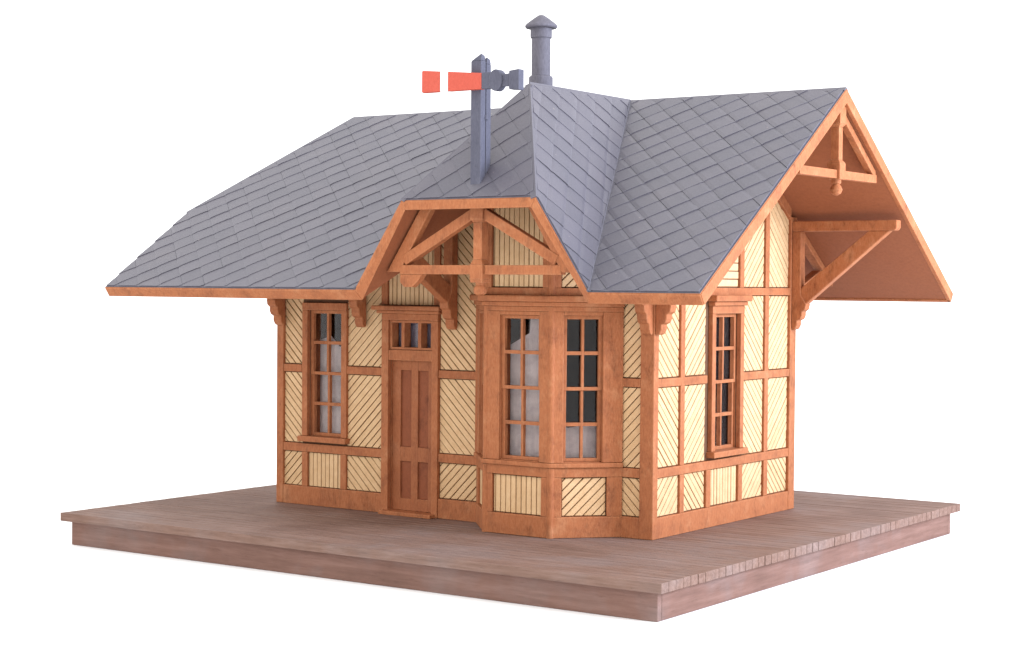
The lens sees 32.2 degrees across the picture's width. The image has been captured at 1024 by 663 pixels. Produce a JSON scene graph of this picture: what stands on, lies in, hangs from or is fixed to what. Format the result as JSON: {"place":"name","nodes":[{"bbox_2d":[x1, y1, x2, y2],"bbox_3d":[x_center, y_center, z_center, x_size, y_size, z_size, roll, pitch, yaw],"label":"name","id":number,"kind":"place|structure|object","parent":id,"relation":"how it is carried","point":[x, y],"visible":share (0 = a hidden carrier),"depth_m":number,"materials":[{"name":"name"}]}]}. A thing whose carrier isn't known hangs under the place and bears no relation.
{"place":"outdoors","nodes":[
{"label":"outdoors","id":0,"kind":"place"},
{"bbox_2d":[0,341,1023,662],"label":"ground","id":1,"kind":"structure","parent":0,"point":[88,427],"depth_m":22.33,"materials":[{"name":"white"}]},
{"bbox_2d":[60,485,959,621],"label":"platform","id":2,"kind":"structure","parent":1,"relation":"on","point":[664,578],"depth_m":21.17,"materials":[{"name":"brown wood"}]},
{"bbox_2d":[0,0,1023,364],"label":"sky","id":3,"kind":"structure","parent":0,"point":[119,119],"materials":[{"name":"white"}]},
{"bbox_2d":[105,15,952,539],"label":"station building","id":4,"kind":"structure","parent":0,"point":[577,315],"depth_m":22.42,"materials":[{"name":"orange paint"}]},
{"bbox_2d":[297,302,349,444],"bbox_3d":[-2.487,0.557,24.177,0.850,1.895,0.343,2,2,35],"label":"window","id":5,"kind":"structure","parent":4,"relation":"in","point":[329,361],"depth_m":24.28,"materials":[{"name":"orange paint"}]},
{"bbox_2d":[371,305,441,518],"bbox_3d":[-1.321,1.053,23.298,1.120,2.780,0.333,2,2,35],"label":"door","id":6,"kind":"structure","parent":4,"relation":"in","point":[411,335],"depth_m":23.33,"materials":[{"name":"orange paint"}]},
{"bbox_2d":[422,54,523,184],"bbox_3d":[-0.419,-2.384,20.662,1.407,1.670,0.310,2,2,35],"label":"semaphore signal","id":7,"kind":"object","parent":4,"relation":"on","point":[480,80],"visible":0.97,"depth_m":20.60,"materials":[{"name":"grey metal"}]},
{"bbox_2d":[470,208,624,538],"bbox_3d":[0.264,0.342,21.758,2.312,4.250,0.851,2,2,35],"label":"bay window","id":8,"kind":"structure","parent":4,"relation":"in","point":[537,475],"depth_m":21.43,"materials":[{"name":"beige wood"}]},
{"bbox_2d":[706,295,752,458],"bbox_3d":[2.683,0.560,22.735,0.373,2.050,0.970,2,2,35],"label":"window","id":9,"kind":"structure","parent":4,"relation":"in","point":[723,309],"depth_m":22.80,"materials":[{"name":"orange paint"}]}
]}

